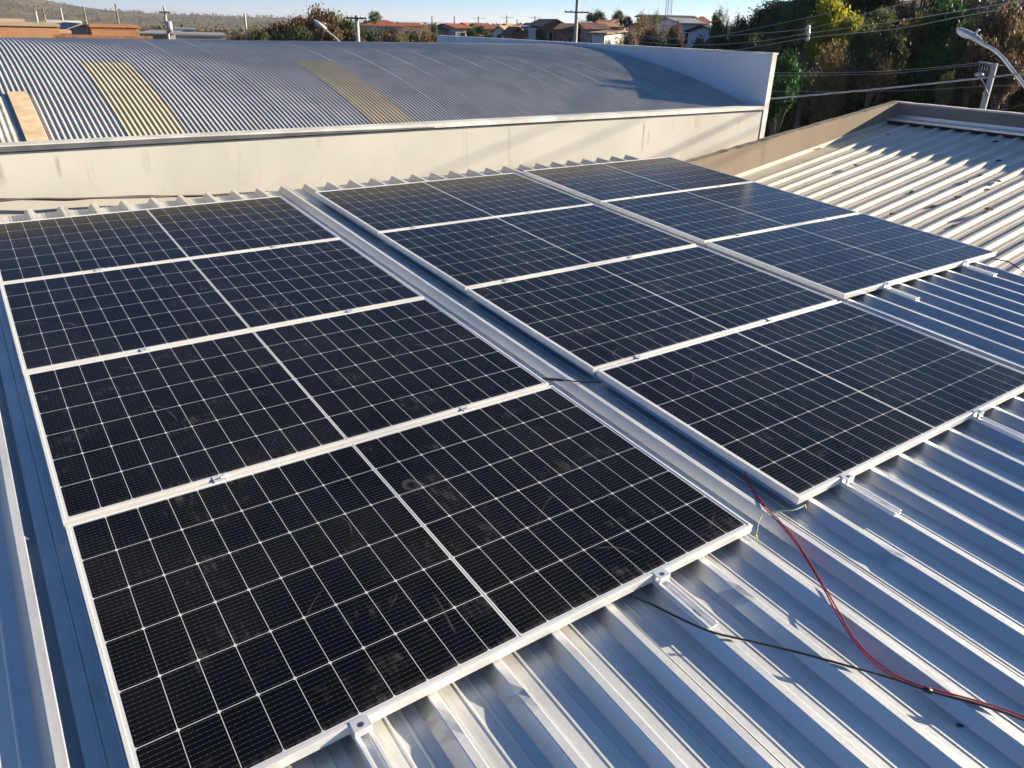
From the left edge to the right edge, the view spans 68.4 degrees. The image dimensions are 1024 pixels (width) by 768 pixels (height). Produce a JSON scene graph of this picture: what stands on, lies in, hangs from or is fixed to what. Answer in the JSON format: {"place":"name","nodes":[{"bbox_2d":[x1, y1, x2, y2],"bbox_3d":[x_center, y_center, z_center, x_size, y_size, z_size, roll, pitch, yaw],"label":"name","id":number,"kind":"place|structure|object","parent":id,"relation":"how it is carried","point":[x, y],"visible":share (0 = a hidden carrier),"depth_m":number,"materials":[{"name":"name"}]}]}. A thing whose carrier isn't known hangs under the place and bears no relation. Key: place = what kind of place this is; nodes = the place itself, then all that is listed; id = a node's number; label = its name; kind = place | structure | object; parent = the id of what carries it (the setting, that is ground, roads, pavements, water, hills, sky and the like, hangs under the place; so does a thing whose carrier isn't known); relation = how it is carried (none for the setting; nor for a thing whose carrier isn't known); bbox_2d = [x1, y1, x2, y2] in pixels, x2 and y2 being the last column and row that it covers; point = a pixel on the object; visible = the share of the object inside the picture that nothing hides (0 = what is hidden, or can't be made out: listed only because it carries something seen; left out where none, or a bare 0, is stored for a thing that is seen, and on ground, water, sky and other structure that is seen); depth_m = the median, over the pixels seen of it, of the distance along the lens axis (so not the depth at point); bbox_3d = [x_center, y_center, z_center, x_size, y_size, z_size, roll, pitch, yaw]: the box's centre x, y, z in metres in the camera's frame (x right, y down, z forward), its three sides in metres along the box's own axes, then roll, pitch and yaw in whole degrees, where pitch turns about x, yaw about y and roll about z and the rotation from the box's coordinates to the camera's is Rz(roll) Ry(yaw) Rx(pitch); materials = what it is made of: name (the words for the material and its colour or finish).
{"place":"outdoors","nodes":[
{"label":"outdoors","id":0,"kind":"place"},
{"bbox_2d":[47,0,900,27],"label":"sky","id":1,"kind":"structure","parent":0,"point":[466,11],"materials":[{"name":"blue"}]},
{"bbox_2d":[0,0,1023,110],"bbox_3d":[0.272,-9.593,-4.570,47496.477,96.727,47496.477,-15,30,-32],"label":"ground","id":2,"kind":"structure","parent":0,"point":[29,16],"depth_m":1416.46,"materials":[{"name":"green plant"}]},
{"bbox_2d":[0,21,59,37],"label":"house","id":3,"kind":"structure","parent":2,"relation":"on","point":[29,29],"depth_m":51.76,"materials":[{"name":"orange paint"}]},
{"bbox_2d":[59,22,87,34],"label":"house","id":4,"kind":"structure","parent":2,"relation":"on","point":[77,28],"depth_m":62.71,"materials":[{"name":"blue paint"}]},
{"bbox_2d":[53,34,152,38],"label":"yard wall","id":5,"kind":"structure","parent":2,"relation":"on","point":[100,36],"depth_m":48.80,"materials":[{"name":"orange brick"}]},
{"bbox_2d":[84,23,139,35],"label":"house","id":6,"kind":"structure","parent":2,"relation":"on","point":[116,29],"depth_m":59.72,"materials":[{"name":"orange brick"}]},
{"bbox_2d":[139,30,181,38],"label":"shed","id":7,"kind":"structure","parent":2,"relation":"on","point":[158,34],"depth_m":77.11,"materials":[{"name":"white metal"}]},
{"bbox_2d":[175,32,226,39],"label":"grey warehouse","id":8,"kind":"structure","parent":2,"relation":"on","point":[200,36],"depth_m":81.89,"materials":[{"name":"paint"}]},
{"bbox_2d":[243,23,269,40],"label":"tree","id":9,"kind":"object","parent":2,"relation":"on","point":[261,36],"visible":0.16,"depth_m":56.91,"materials":[{"name":"green plant"}]},
{"bbox_2d":[0,0,521,37],"bbox_3d":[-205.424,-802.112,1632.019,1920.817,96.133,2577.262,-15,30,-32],"label":"woodland","id":10,"kind":"object","parent":2,"relation":"on","point":[232,30],"visible":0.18,"depth_m":1461.48,"materials":[{"name":"green plant"}]},
{"bbox_2d":[266,26,300,40],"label":"tree","id":11,"kind":"object","parent":2,"relation":"on","point":[279,37],"visible":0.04,"depth_m":52.49,"materials":[{"name":"green plant"}]},
{"bbox_2d":[287,19,313,40],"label":"tree","id":12,"kind":"object","parent":2,"relation":"on","point":[301,35],"visible":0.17,"depth_m":54.03,"materials":[{"name":"green plant"}]},
{"bbox_2d":[286,8,318,38],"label":"tree","id":13,"kind":"object","parent":2,"relation":"on","point":[298,22],"visible":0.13,"depth_m":62.66,"materials":[{"name":"brown plant"}]},
{"bbox_2d":[302,1,336,34],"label":"tree","id":14,"kind":"object","parent":2,"relation":"on","point":[317,11],"visible":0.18,"depth_m":60.83,"materials":[{"name":"brown plant"}]},
{"bbox_2d":[308,19,343,40],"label":"tree","id":15,"kind":"object","parent":2,"relation":"on","point":[324,35],"visible":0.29,"depth_m":52.56,"materials":[{"name":"brown plant"}]},
{"bbox_2d":[333,15,359,40],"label":"tree","id":16,"kind":"object","parent":2,"relation":"on","point":[347,25],"visible":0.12,"depth_m":58.23,"materials":[{"name":"green plant"}]},
{"bbox_2d":[342,24,365,41],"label":"tree","id":17,"kind":"object","parent":2,"relation":"on","point":[349,36],"visible":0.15,"depth_m":51.61,"materials":[{"name":"green plant"}]},
{"bbox_2d":[363,20,405,38],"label":"house","id":18,"kind":"structure","parent":2,"relation":"on","point":[380,24],"depth_m":134.25,"materials":[{"name":"orange paint"}]},
{"bbox_2d":[0,35,778,216],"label":"warehouse","id":19,"kind":"structure","parent":2,"relation":"on","point":[122,117],"depth_m":8.50,"materials":[{"name":"metal"}]},
{"bbox_2d":[7,91,47,140],"bbox_3d":[-4.254,-2.323,6.634,0.155,0.370,1.323,-15,30,-32],"label":"roof board","id":20,"kind":"object","parent":19,"relation":"on","point":[28,119],"visible":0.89,"depth_m":6.63,"materials":[{"name":"brown wood"}]},
{"bbox_2d":[0,195,228,201],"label":"wall cable","id":21,"kind":"object","parent":19,"relation":"attached to","point":[101,197],"depth_m":6.45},
{"bbox_2d":[0,191,271,200],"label":"wall cable","id":22,"kind":"object","parent":19,"relation":"attached to","point":[130,196],"depth_m":6.61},
{"bbox_2d":[400,22,420,38],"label":"house","id":23,"kind":"structure","parent":2,"relation":"on","point":[415,26],"depth_m":143.83,"materials":[{"name":"beige paint"}]},
{"bbox_2d":[436,23,471,36],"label":"house","id":24,"kind":"structure","parent":2,"relation":"on","point":[457,30],"depth_m":116.12,"materials":[{"name":"orange paint"}]},
{"bbox_2d":[500,26,522,38],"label":"house","id":25,"kind":"structure","parent":2,"relation":"on","point":[512,32],"depth_m":94.58,"materials":[{"name":"paint"}]},
{"bbox_2d":[0,155,1023,767],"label":"roofed building","id":26,"kind":"structure","parent":2,"relation":"on","point":[924,587],"depth_m":2.52,"materials":[{"name":"metal"}]},
{"bbox_2d":[0,196,340,283],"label":"solar panel","id":27,"kind":"object","parent":26,"relation":"on","point":[45,248],"visible":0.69,"depth_m":5.44,"materials":[{"name":"glass"}]},
{"bbox_2d":[0,239,423,376],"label":"solar panel","id":28,"kind":"object","parent":26,"relation":"on","point":[60,321],"visible":0.81,"depth_m":4.48,"materials":[{"name":"glass"}]},
{"bbox_2d":[23,298,548,528],"bbox_3d":[-1.068,-0.011,3.706,2.172,0.036,1.277,-15,34,-32],"label":"solar panel","id":29,"kind":"object","parent":26,"relation":"on","point":[121,431],"visible":0.84,"depth_m":3.53,"materials":[{"name":"glass"}]},
{"bbox_2d":[349,714,393,767],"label":"mini rail","id":30,"kind":"object","parent":26,"relation":"on","point":[368,745],"visible":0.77,"depth_m":2.02,"materials":[{"name":"metal"}]},
{"bbox_2d":[65,385,752,767],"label":"solar panel","id":31,"kind":"object","parent":26,"relation":"on","point":[283,615],"visible":1,"depth_m":2.57,"materials":[{"name":"glass"}]},
{"bbox_2d":[315,173,592,235],"bbox_3d":[-0.509,-1.676,6.858,2.172,0.037,1.277,-15,34,-32],"label":"solar panel","id":32,"kind":"object","parent":26,"relation":"on","point":[375,210],"visible":0.84,"depth_m":6.75,"materials":[{"name":"glass"}]},
{"bbox_2d":[379,204,695,291],"bbox_3d":[0.224,-1.129,5.938,2.172,0.036,1.277,-15,34,-32],"label":"solar panel","id":33,"kind":"object","parent":26,"relation":"on","point":[463,255],"visible":0.88,"depth_m":5.81,"materials":[{"name":"glass"}]},
{"bbox_2d":[522,157,752,204],"bbox_3d":[1.365,-2.214,8.091,2.172,0.035,1.277,-15,34,-32],"label":"solar panel","id":34,"kind":"object","parent":26,"relation":"on","point":[598,183],"visible":0.88,"depth_m":7.99,"materials":[{"name":"glass"}]},
{"bbox_2d":[466,245,836,374],"bbox_3d":[0.958,-0.579,5.021,2.172,0.035,1.277,-15,34,-32],"label":"solar panel","id":35,"kind":"object","parent":26,"relation":"on","point":[592,319],"visible":0.89,"depth_m":4.88,"materials":[{"name":"glass"}]},
{"bbox_2d":[651,567,717,629],"bbox_3d":[0.558,0.706,2.591,0.052,0.046,0.355,-15,34,-32],"label":"mini rail","id":36,"kind":"object","parent":26,"relation":"on","point":[685,602],"visible":0.81,"depth_m":2.56,"materials":[{"name":"metal"}]},
{"bbox_2d":[602,182,858,244],"bbox_3d":[2.098,-1.666,7.173,2.172,0.035,1.277,-15,34,-32],"label":"solar panel","id":37,"kind":"object","parent":26,"relation":"on","point":[702,216],"visible":0.84,"depth_m":7.05,"materials":[{"name":"glass"}]},
{"bbox_2d":[596,301,1023,504],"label":"solar panel","id":38,"kind":"object","parent":26,"relation":"on","point":[799,408],"visible":1,"depth_m":3.93,"materials":[{"name":"glass"}]},
{"bbox_2d":[630,594,1023,721],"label":"black cable","id":39,"kind":"object","parent":26,"relation":"on","point":[831,661],"visible":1,"depth_m":2.38,"materials":[{"name":"rubber"}]},
{"bbox_2d":[706,213,996,298],"bbox_3d":[2.839,-1.121,6.259,2.172,0.035,1.277,-15,34,-32],"label":"solar panel","id":40,"kind":"object","parent":26,"relation":"on","point":[847,256],"visible":1,"depth_m":6.12,"materials":[{"name":"glass"}]},
{"bbox_2d":[839,472,901,516],"bbox_3d":[1.477,0.441,3.199,0.052,0.046,0.355,-15,34,-32],"label":"mini rail","id":41,"kind":"object","parent":26,"relation":"on","point":[847,482],"visible":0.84,"depth_m":3.17,"materials":[{"name":"metal"}]},
{"bbox_2d":[743,474,1023,718],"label":"red cable","id":42,"kind":"object","parent":26,"relation":"on","point":[873,662],"visible":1,"depth_m":2.58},
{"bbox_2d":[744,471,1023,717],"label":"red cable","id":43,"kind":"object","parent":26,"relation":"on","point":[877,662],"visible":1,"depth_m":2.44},
{"bbox_2d":[881,282,919,300],"bbox_3d":[2.766,-0.686,5.447,0.052,0.046,0.355,-15,34,-32],"label":"mini rail","id":44,"kind":"object","parent":26,"relation":"on","point":[887,287],"visible":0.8,"depth_m":5.42,"materials":[{"name":"metal"}]},
{"bbox_2d":[961,260,996,276],"bbox_3d":[3.696,-0.942,6.040,0.052,0.046,0.355,-15,34,-32],"label":"mini rail","id":45,"kind":"object","parent":26,"relation":"on","point":[965,264],"visible":0.77,"depth_m":6.01,"materials":[{"name":"metal"}]},
{"bbox_2d":[970,408,1023,442],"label":"mini rail","id":46,"kind":"object","parent":26,"relation":"on","point":[978,416],"visible":0.8,"depth_m":3.77,"materials":[{"name":"metal"}]},
{"bbox_2d":[527,19,563,40],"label":"house","id":47,"kind":"structure","parent":2,"relation":"on","point":[547,27],"depth_m":88.80,"materials":[{"name":"grey brick"}]},
{"bbox_2d":[553,23,579,41],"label":"house","id":48,"kind":"structure","parent":2,"relation":"on","point":[565,32],"depth_m":79.81,"materials":[{"name":"brown brick"}]},
{"bbox_2d":[565,0,588,41],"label":"utility pole","id":49,"kind":"object","parent":2,"relation":"on","point":[576,12],"visible":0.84,"depth_m":55.49,"materials":[{"name":"concrete"}]},
{"bbox_2d":[579,6,1021,49],"bbox_3d":[8.346,-16.818,34.481,4.840,3.084,47.135,-5,26,-13],"label":"power line","id":50,"kind":"object","parent":49,"relation":"attached to","point":[879,30],"visible":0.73,"depth_m":20.94,"materials":[{"name":"metal"}]},
{"bbox_2d":[580,0,1022,44],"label":"power line","id":51,"kind":"object","parent":49,"relation":"attached to","point":[835,29],"visible":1,"depth_m":21.72,"materials":[{"name":"metal"}]},
{"bbox_2d":[578,22,611,42],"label":"house","id":52,"kind":"structure","parent":2,"relation":"on","point":[584,34],"depth_m":76.97,"materials":[{"name":"paint"}]},
{"bbox_2d":[587,30,640,44],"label":"house","id":53,"kind":"structure","parent":2,"relation":"on","point":[602,38],"depth_m":63.64,"materials":[{"name":"white paint"}]},
{"bbox_2d":[622,25,640,44],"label":"tree","id":54,"kind":"object","parent":2,"relation":"on","point":[630,38],"visible":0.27,"depth_m":59.33,"materials":[{"name":"brown plant"}]},
{"bbox_2d":[638,21,661,45],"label":"tree","id":55,"kind":"object","parent":2,"relation":"on","point":[646,34],"visible":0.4,"depth_m":64.15,"materials":[{"name":"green plant"}]},
{"bbox_2d":[635,14,696,31],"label":"hall","id":56,"kind":"structure","parent":2,"relation":"on","point":[677,16],"depth_m":106.95,"materials":[{"name":"grey paint"}]},
{"bbox_2d":[664,21,684,47],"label":"tree","id":57,"kind":"object","parent":2,"relation":"on","point":[675,29],"visible":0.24,"depth_m":62.13,"materials":[{"name":"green plant"}]},
{"bbox_2d":[653,17,706,47],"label":"house","id":58,"kind":"structure","parent":2,"relation":"on","point":[687,23],"depth_m":78.51,"materials":[{"name":"white paint"}]},
{"bbox_2d":[689,33,715,49],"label":"tree","id":59,"kind":"object","parent":2,"relation":"on","point":[698,43],"visible":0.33,"depth_m":42.49,"materials":[{"name":"green plant"}]},
{"bbox_2d":[684,25,737,47],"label":"shed","id":60,"kind":"structure","parent":2,"relation":"on","point":[700,29],"depth_m":58.48,"materials":[{"name":"white paint"}]},
{"bbox_2d":[708,7,725,49],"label":"tree","id":61,"kind":"object","parent":2,"relation":"on","point":[717,27],"visible":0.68,"depth_m":54.30,"materials":[{"name":"green plant"}]},
{"bbox_2d":[716,25,735,49],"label":"tree","id":62,"kind":"object","parent":2,"relation":"on","point":[722,41],"visible":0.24,"depth_m":44.01,"materials":[{"name":"green plant"}]},
{"bbox_2d":[728,13,747,36],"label":"tree","id":63,"kind":"object","parent":2,"relation":"on","point":[737,23],"visible":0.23,"depth_m":52.02,"materials":[{"name":"green plant"}]},
{"bbox_2d":[725,22,759,50],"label":"tree","id":64,"kind":"object","parent":2,"relation":"on","point":[736,39],"visible":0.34,"depth_m":41.88,"materials":[{"name":"green plant"}]},
{"bbox_2d":[738,32,763,51],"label":"tree","id":65,"kind":"object","parent":2,"relation":"on","point":[752,43],"visible":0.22,"depth_m":38.33,"materials":[{"name":"green plant"}]},
{"bbox_2d":[755,0,786,51],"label":"tree","id":66,"kind":"object","parent":2,"relation":"on","point":[768,18],"visible":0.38,"depth_m":42.80,"materials":[{"name":"green plant"}]},
{"bbox_2d":[746,0,811,30],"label":"tree","id":67,"kind":"object","parent":2,"relation":"on","point":[759,13],"visible":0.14,"depth_m":46.27,"materials":[{"name":"green plant"}]},
{"bbox_2d":[768,69,796,135],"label":"tree","id":68,"kind":"object","parent":2,"relation":"on","point":[776,107],"visible":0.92,"depth_m":27.50,"materials":[{"name":"green plant"}]},
{"bbox_2d":[767,42,804,133],"bbox_3d":[10.400,-9.954,29.914,1.555,6.780,1.644,-15,30,-32],"label":"tree","id":69,"kind":"object","parent":2,"relation":"on","point":[791,68],"visible":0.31,"depth_m":28.82,"materials":[{"name":"green plant"}]},
{"bbox_2d":[763,0,813,56],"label":"tree","id":70,"kind":"object","parent":2,"relation":"on","point":[791,13],"visible":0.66,"depth_m":40.81,"materials":[{"name":"green plant"}]},
{"bbox_2d":[765,99,818,131],"bbox_3d":[12.130,-11.554,34.366,3.495,3.186,3.246,-15,30,-32],"label":"bush","id":71,"kind":"object","parent":2,"relation":"on","point":[792,114],"visible":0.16,"depth_m":33.48,"materials":[{"name":"green plant"}]},
{"bbox_2d":[793,65,812,128],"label":"tree","id":72,"kind":"object","parent":2,"relation":"on","point":[799,102],"visible":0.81,"depth_m":29.97,"materials":[{"name":"green plant"}]},
{"bbox_2d":[791,87,853,124],"bbox_3d":[13.446,-11.911,34.505,3.761,3.219,3.528,-15,30,-32],"label":"bush","id":73,"kind":"object","parent":2,"relation":"on","point":[809,104],"visible":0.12,"depth_m":33.61,"materials":[{"name":"green plant"}]},
{"bbox_2d":[800,0,850,72],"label":"tree","id":74,"kind":"object","parent":2,"relation":"on","point":[834,9],"visible":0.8,"depth_m":36.88,"materials":[{"name":"green plant"}]},
{"bbox_2d":[789,0,868,16],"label":"tree","id":75,"kind":"object","parent":2,"relation":"on","point":[812,3],"visible":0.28,"depth_m":50.37,"materials":[{"name":"green plant"}]},
{"bbox_2d":[804,31,856,123],"bbox_3d":[13.066,-11.245,31.678,1.877,6.526,2.347,-15,30,-32],"label":"tree","id":76,"kind":"object","parent":2,"relation":"on","point":[828,62],"visible":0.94,"depth_m":31.08,"materials":[{"name":"green plant"}]},
{"bbox_2d":[800,59,865,115],"bbox_3d":[14.929,-13.283,34.928,3.335,3.252,3.371,-15,30,-32],"label":"bush","id":77,"kind":"object","parent":2,"relation":"on","point":[846,83],"visible":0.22,"depth_m":34.23,"materials":[{"name":"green plant"}]},
{"bbox_2d":[831,8,865,61],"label":"tree","id":78,"kind":"object","parent":2,"relation":"on","point":[853,22],"visible":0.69,"depth_m":35.92,"materials":[{"name":"green plant"}]},
{"bbox_2d":[685,101,1023,275],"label":"annex building","id":79,"kind":"structure","parent":2,"relation":"on","point":[952,150],"depth_m":10.04,"materials":[{"name":"metal"}]},
{"bbox_2d":[847,14,882,64],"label":"tree","id":80,"kind":"object","parent":2,"relation":"on","point":[860,42],"visible":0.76,"depth_m":34.98,"materials":[{"name":"green plant"}]},
{"bbox_2d":[836,0,897,17],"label":"tree","id":81,"kind":"object","parent":2,"relation":"on","point":[874,4],"visible":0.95,"depth_m":48.27,"materials":[{"name":"green plant"}]},
{"bbox_2d":[839,71,908,111],"bbox_3d":[16.213,-12.721,34.183,3.766,3.068,3.528,6,26,10],"label":"bush","id":82,"kind":"object","parent":2,"relation":"on","point":[882,95],"visible":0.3,"depth_m":33.52,"materials":[{"name":"green plant"}]},
{"bbox_2d":[853,48,896,108],"bbox_3d":[14.588,-10.771,31.357,1.436,5.817,1.606,-15,30,-32],"label":"tree","id":83,"kind":"object","parent":2,"relation":"on","point":[871,80],"visible":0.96,"depth_m":30.30,"materials":[{"name":"green plant"}]},
{"bbox_2d":[868,5,897,55],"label":"tree","id":84,"kind":"object","parent":2,"relation":"on","point":[882,17],"visible":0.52,"depth_m":36.83,"materials":[{"name":"green plant"}]},
{"bbox_2d":[869,26,912,104],"bbox_3d":[16.573,-13.597,33.765,1.736,4.416,1.948,-15,30,-32],"label":"tree","id":85,"kind":"object","parent":2,"relation":"on","point":[895,47],"visible":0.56,"depth_m":33.06,"materials":[{"name":"green plant"}]},
{"bbox_2d":[776,0,1023,111],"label":"undergrowth","id":86,"kind":"object","parent":2,"relation":"on","point":[869,22],"visible":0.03,"depth_m":38.50,"materials":[{"name":"green plant"}]},
{"bbox_2d":[886,0,921,34],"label":"tree","id":87,"kind":"object","parent":2,"relation":"on","point":[908,11],"visible":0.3,"depth_m":38.00,"materials":[{"name":"green plant"}]},
{"bbox_2d":[895,12,927,77],"bbox_3d":[18.536,-15.702,35.517,1.687,3.476,1.754,-3,26,-9],"label":"tree","id":88,"kind":"object","parent":2,"relation":"on","point":[915,41],"visible":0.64,"depth_m":35.05,"materials":[{"name":"green plant"}]},
{"bbox_2d":[903,34,952,103],"bbox_3d":[17.291,-11.944,31.811,1.382,5.274,1.777,-15,30,-32],"label":"tree","id":89,"kind":"object","parent":2,"relation":"on","point":[928,60],"visible":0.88,"depth_m":31.16,"materials":[{"name":"green plant"}]},
{"bbox_2d":[917,0,969,73],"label":"tree","id":90,"kind":"object","parent":2,"relation":"on","point":[938,30],"visible":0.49,"depth_m":34.11,"materials":[{"name":"green plant"}]},
{"bbox_2d":[932,69,954,104],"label":"tree","id":91,"kind":"object","parent":2,"relation":"on","point":[942,93],"visible":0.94,"depth_m":28.70,"materials":[{"name":"green plant"}]},
{"bbox_2d":[944,13,986,105],"bbox_3d":[19.224,-13.408,32.478,1.486,4.584,1.637,-15,30,-32],"label":"tree","id":92,"kind":"object","parent":2,"relation":"on","point":[957,42],"visible":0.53,"depth_m":31.96,"materials":[{"name":"green plant"}]},
{"bbox_2d":[947,29,1001,107],"bbox_3d":[18.632,-11.624,30.960,1.863,5.324,1.620,6,26,10],"label":"tree","id":93,"kind":"object","parent":2,"relation":"on","point":[974,51],"visible":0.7,"depth_m":30.31,"materials":[{"name":"green plant"}]},
{"bbox_2d":[959,0,1000,106],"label":"tree","id":94,"kind":"object","parent":2,"relation":"on","point":[984,25],"visible":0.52,"depth_m":31.30,"materials":[{"name":"green plant"}]},
{"bbox_2d":[974,61,997,108],"bbox_3d":[13.922,-6.509,23.564,0.693,6.580,0.291,-4,26,-12],"label":"utility pole","id":95,"kind":"object","parent":2,"relation":"on","point":[988,87],"visible":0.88,"depth_m":22.33,"materials":[{"name":"concrete"}]},
{"bbox_2d":[956,27,1023,87],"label":"street lamp","id":96,"kind":"object","parent":2,"relation":"on","point":[968,34],"visible":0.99,"depth_m":14.46,"materials":[{"name":"grey metal"}]},
{"bbox_2d":[971,0,1023,109],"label":"tree","id":97,"kind":"object","parent":2,"relation":"on","point":[1006,20],"visible":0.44,"depth_m":30.98,"materials":[{"name":"brown plant"}]},
{"bbox_2d":[981,45,1023,110],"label":"tree","id":98,"kind":"object","parent":2,"relation":"on","point":[1006,84],"visible":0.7,"depth_m":28.31,"materials":[{"name":"brown plant"}]},
{"bbox_2d":[993,88,1023,110],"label":"bush","id":99,"kind":"object","parent":2,"relation":"on","point":[1015,98],"visible":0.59,"depth_m":30.63,"materials":[{"name":"green plant"}]},
{"bbox_2d":[994,18,1023,110],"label":"tree","id":100,"kind":"object","parent":2,"relation":"on","point":[1019,41],"visible":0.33,"depth_m":29.50,"materials":[{"name":"brown plant"}]},
{"bbox_2d":[770,72,1023,98],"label":"power line","id":101,"kind":"object","parent":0,"point":[898,86],"visible":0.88,"depth_m":13.75,"materials":[{"name":"metal"}]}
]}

